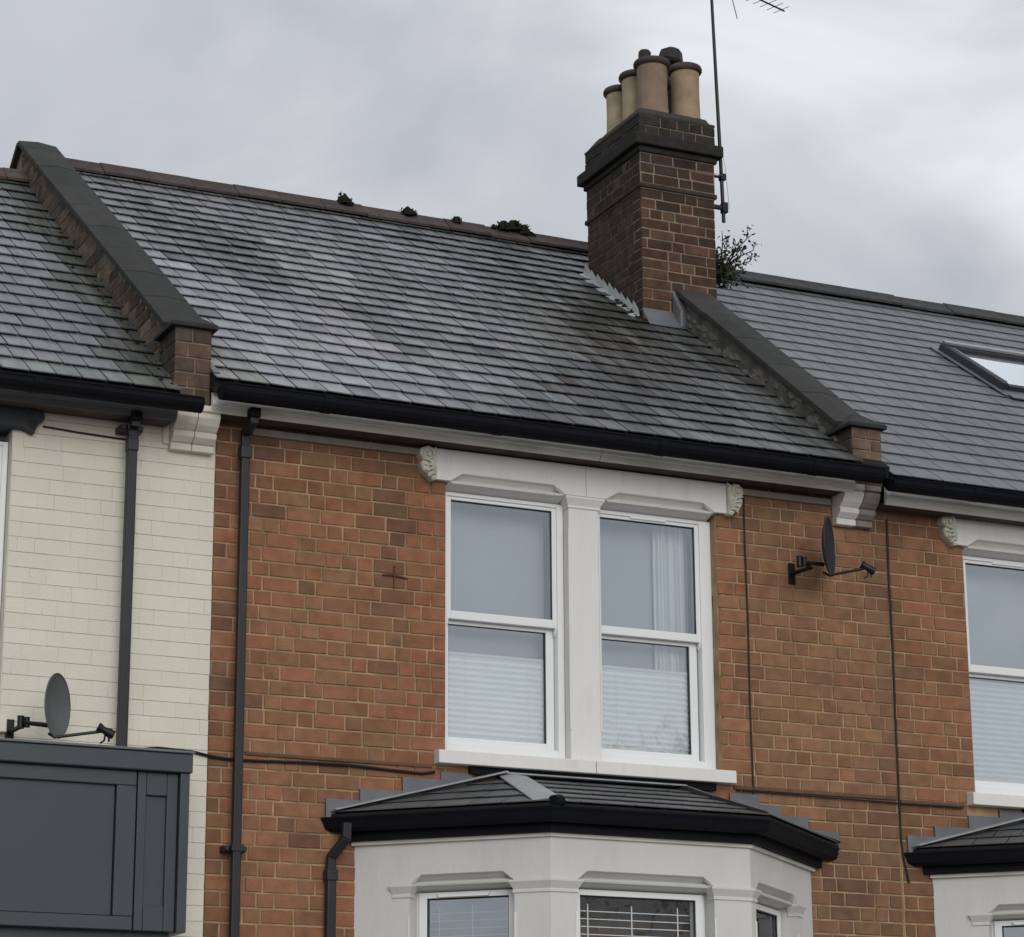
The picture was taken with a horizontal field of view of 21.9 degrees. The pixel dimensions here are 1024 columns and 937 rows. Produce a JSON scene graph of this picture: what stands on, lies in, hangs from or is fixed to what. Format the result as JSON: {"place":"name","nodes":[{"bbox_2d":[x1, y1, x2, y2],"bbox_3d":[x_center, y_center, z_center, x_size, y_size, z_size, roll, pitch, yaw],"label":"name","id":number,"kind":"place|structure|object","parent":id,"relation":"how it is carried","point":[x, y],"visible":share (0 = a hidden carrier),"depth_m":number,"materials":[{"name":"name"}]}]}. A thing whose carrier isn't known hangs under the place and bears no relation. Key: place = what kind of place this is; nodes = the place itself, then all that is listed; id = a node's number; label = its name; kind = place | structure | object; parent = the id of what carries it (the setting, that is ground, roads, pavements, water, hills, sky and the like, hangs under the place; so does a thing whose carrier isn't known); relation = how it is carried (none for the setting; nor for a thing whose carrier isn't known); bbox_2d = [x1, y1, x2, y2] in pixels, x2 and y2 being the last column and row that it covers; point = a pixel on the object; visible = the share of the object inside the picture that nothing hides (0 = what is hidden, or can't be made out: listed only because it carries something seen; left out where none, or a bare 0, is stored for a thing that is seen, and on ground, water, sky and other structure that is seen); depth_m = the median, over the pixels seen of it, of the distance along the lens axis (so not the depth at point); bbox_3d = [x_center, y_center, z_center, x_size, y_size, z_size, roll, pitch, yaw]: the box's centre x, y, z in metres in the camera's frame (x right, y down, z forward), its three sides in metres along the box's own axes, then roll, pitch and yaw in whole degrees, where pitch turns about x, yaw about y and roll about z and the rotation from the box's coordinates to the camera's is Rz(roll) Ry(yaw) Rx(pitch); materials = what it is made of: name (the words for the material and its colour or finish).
{"place":"outdoors","nodes":[
{"label":"outdoors","id":0,"kind":"place"},
{"bbox_2d":[0,0,1023,315],"label":"sky","id":1,"kind":"structure","parent":0,"point":[869,145],"materials":[{"name":"grey"}]},
{"bbox_3d":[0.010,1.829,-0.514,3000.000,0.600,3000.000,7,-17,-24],"label":"ground","id":2,"kind":"structure","parent":0,"visible":0},
{"bbox_2d":[0,141,220,936],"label":"terraced house","id":3,"kind":"structure","parent":2,"relation":"on","point":[106,550],"depth_m":12.98,"materials":[{"name":"white brick"}]},
{"bbox_2d":[0,441,7,609],"bbox_3d":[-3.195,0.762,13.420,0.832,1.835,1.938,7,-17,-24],"label":"window","id":4,"kind":"structure","parent":3,"relation":"in","point":[3,445],"depth_m":12.84,"materials":[{"name":"white plastic"}]},
{"bbox_2d":[4,673,115,743],"bbox_3d":[-2.159,1.119,12.299,0.590,0.324,0.301,-6,-17,20],"label":"satellite dish","id":5,"kind":"object","parent":3,"relation":"attached to","point":[57,704],"visible":0.98,"depth_m":12.28,"materials":[{"name":"grey paint"}]},
{"bbox_2d":[43,425,125,439],"bbox_3d":[-2.074,-0.171,13.037,0.480,0.027,0.009,7,-17,-24],"label":"cable","id":6,"kind":"object","parent":3,"relation":"attached to","point":[84,433],"visible":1,"depth_m":13.02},
{"bbox_2d":[0,738,195,936],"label":"shopfront fascia","id":7,"kind":"structure","parent":3,"relation":"attached to","point":[93,840],"depth_m":12.21,"materials":[{"name":"grey wood"}]},
{"bbox_2d":[58,231,173,384],"bbox_3d":[-2.195,-0.900,14.256,0.120,1.584,2.242,7,-17,-24],"label":"moss","id":8,"kind":"object","parent":3,"relation":"on","point":[98,290],"visible":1,"depth_m":14.02,"materials":[{"name":"green plant"}]},
{"bbox_2d":[66,46,903,936],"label":"terraced house","id":9,"kind":"structure","parent":2,"relation":"on","point":[388,388],"depth_m":14.07,"materials":[{"name":"brick"}]},
{"bbox_2d":[145,746,434,774],"bbox_3d":[-1.119,1.438,13.045,1.612,0.050,0.020,7,-17,-24],"label":"cable","id":10,"kind":"object","parent":9,"relation":"attached to","point":[314,763],"visible":0.85,"depth_m":13.09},
{"bbox_2d":[382,565,407,587],"bbox_3d":[-0.597,0.554,13.555,0.142,0.120,0.018,7,-17,-24],"label":"wall tie plate","id":11,"kind":"object","parent":9,"relation":"attached to","point":[394,574],"visible":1,"depth_m":13.55,"materials":[{"name":"brown metal"}]},
{"bbox_2d":[336,192,536,236],"bbox_3d":[-0.498,-1.697,17.880,1.474,0.132,0.130,7,-17,-24],"label":"moss","id":12,"kind":"object","parent":9,"relation":"on","point":[516,226],"visible":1,"depth_m":18.05,"materials":[{"name":"green plant"}]},
{"bbox_2d":[417,889,514,936],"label":"bay window","id":13,"kind":"structure","parent":9,"relation":"in","point":[423,899],"depth_m":12.96,"materials":[{"name":"white plastic"}]},
{"bbox_2d":[431,904,507,936],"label":"venetian blind","id":14,"kind":"object","parent":9,"relation":"attached to","point":[439,921],"visible":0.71,"depth_m":12.99,"materials":[{"name":"white plastic"}]},
{"bbox_2d":[448,501,543,659],"bbox_3d":[-0.117,0.804,14.001,0.630,1.335,0.025,7,-17,-24],"label":"voile blind","id":15,"kind":"object","parent":9,"relation":"hanging from","point":[497,560],"visible":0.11,"depth_m":14.08,"materials":[{"name":"white fabric"}]},
{"bbox_2d":[448,651,543,742],"bbox_3d":[-0.083,1.208,13.805,0.600,0.472,0.026,7,-17,-24],"label":"pleated blind","id":16,"kind":"object","parent":9,"relation":"attached to","point":[493,697],"visible":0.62,"depth_m":13.81,"materials":[{"name":"white fabric"}]},
{"bbox_2d":[445,492,564,757],"bbox_3d":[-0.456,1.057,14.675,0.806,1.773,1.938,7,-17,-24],"label":"window","id":17,"kind":"structure","parent":9,"relation":"in","point":[552,625],"depth_m":13.90,"materials":[{"name":"white plastic"}]},
{"bbox_2d":[614,299,647,323],"bbox_3d":[0.752,-1.001,16.853,0.062,0.278,0.397,7,-17,-24],"label":"moss","id":18,"kind":"object","parent":9,"relation":"on","point":[631,310],"visible":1,"depth_m":16.81,"materials":[{"name":"green plant"}]},
{"bbox_2d":[580,904,689,936],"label":"venetian blind","id":19,"kind":"object","parent":9,"relation":"attached to","point":[631,920],"visible":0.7,"depth_m":13.04,"materials":[{"name":"white plastic"}]},
{"bbox_2d":[577,889,704,936],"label":"bay window","id":20,"kind":"structure","parent":9,"relation":"in","point":[697,910],"depth_m":13.09,"materials":[{"name":"white plastic"}]},
{"bbox_2d":[600,518,688,747],"bbox_3d":[0.675,0.901,14.360,0.640,1.335,0.025,7,-17,-24],"label":"voile blind","id":21,"kind":"object","parent":9,"relation":"hanging from","point":[626,573],"visible":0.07,"depth_m":14.40,"materials":[{"name":"white fabric"}]},
{"bbox_2d":[601,665,688,753],"bbox_3d":[0.696,1.303,14.158,0.560,0.472,0.026,7,-17,-24],"label":"pleated blind","id":22,"kind":"object","parent":9,"relation":"attached to","point":[645,709],"visible":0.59,"depth_m":14.17,"materials":[{"name":"white fabric"}]},
{"bbox_2d":[598,510,715,768],"bbox_3d":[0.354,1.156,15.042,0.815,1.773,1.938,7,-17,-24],"label":"window","id":23,"kind":"structure","parent":9,"relation":"in","point":[698,642],"depth_m":14.28,"materials":[{"name":"white plastic"}]},
{"bbox_2d":[651,525,685,671],"bbox_3d":[0.862,0.939,14.400,0.200,1.280,0.042,7,-17,-24],"label":"net curtain","id":24,"kind":"object","parent":9,"relation":"hanging from","point":[668,580],"visible":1,"depth_m":14.47,"materials":[{"name":"white fabric"}]},
{"bbox_2d":[643,0,788,222],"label":"television aerial","id":25,"kind":"object","parent":9,"relation":"attached to","point":[722,207],"visible":1,"depth_m":17.41,"materials":[{"name":"metal"}]},
{"bbox_2d":[743,488,753,794],"bbox_3d":[1.282,0.947,14.360,0.015,1.740,0.008,7,-17,-24],"label":"cable","id":26,"kind":"object","parent":9,"relation":"attached to","point":[748,642],"visible":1,"depth_m":14.35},
{"bbox_2d":[756,904,780,936],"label":"bay window","id":27,"kind":"structure","parent":9,"relation":"in","point":[768,919],"depth_m":13.73,"materials":[{"name":"white plastic"}]},
{"bbox_2d":[788,517,876,584],"bbox_3d":[1.709,0.440,14.465,0.302,0.348,0.489,21,-26,-53],"label":"satellite dish","id":28,"kind":"object","parent":9,"relation":"attached to","point":[828,546],"visible":1,"depth_m":14.45,"materials":[{"name":"grey paint"}]},
{"bbox_2d":[736,789,962,808],"bbox_3d":[1.846,1.798,14.387,1.440,0.022,0.009,7,-17,-24],"label":"cable","id":29,"kind":"object","parent":9,"relation":"attached to","point":[849,799],"visible":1,"depth_m":14.38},
{"bbox_2d":[886,519,909,882],"bbox_3d":[2.137,1.273,14.685,0.053,2.041,0.010,7,-17,-24],"label":"cable","id":30,"kind":"object","parent":9,"relation":"attached to","point":[895,700],"visible":1,"depth_m":14.67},
{"bbox_2d":[716,269,1023,936],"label":"terraced house","id":31,"kind":"structure","parent":2,"relation":"on","point":[937,389],"depth_m":15.08,"materials":[{"name":"brick"}]},
{"bbox_2d":[715,225,761,290],"bbox_3d":[1.463,-1.416,17.735,0.446,0.487,0.296,17,-23,-47],"label":"plant","id":32,"kind":"object","parent":31,"relation":"on","point":[723,271],"visible":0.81,"depth_m":17.69,"materials":[{"name":"green plant"}]},
{"bbox_2d":[731,268,748,287],"bbox_3d":[1.580,-1.350,18.649,0.017,0.249,0.268,10,-19,-33],"label":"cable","id":33,"kind":"object","parent":31,"relation":"attached to","point":[741,282],"visible":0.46,"depth_m":18.59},
{"bbox_2d":[930,340,1023,399],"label":"roof window","id":34,"kind":"structure","parent":31,"relation":"in","point":[1002,370],"depth_m":18.01,"materials":[{"name":"grey metal"}]},
{"bbox_2d":[963,556,1023,795],"bbox_3d":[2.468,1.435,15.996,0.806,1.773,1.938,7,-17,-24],"label":"window","id":35,"kind":"structure","parent":31,"relation":"in","point":[975,671],"depth_m":15.12,"materials":[{"name":"white plastic"}]},
{"bbox_2d":[965,564,1023,684],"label":"voile blind","id":36,"kind":"object","parent":31,"relation":"hanging from","point":[995,600],"visible":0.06,"depth_m":15.41,"materials":[{"name":"white fabric"}]},
{"bbox_2d":[969,680,1023,782],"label":"pleated blind","id":37,"kind":"object","parent":31,"relation":"attached to","point":[997,714],"visible":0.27,"depth_m":15.12,"materials":[{"name":"white fabric"}]},
{"bbox_2d":[991,920,1023,936],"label":"bay window","id":38,"kind":"structure","parent":31,"relation":"in","point":[997,926],"depth_m":14.40,"materials":[{"name":"white plastic"}]}
]}

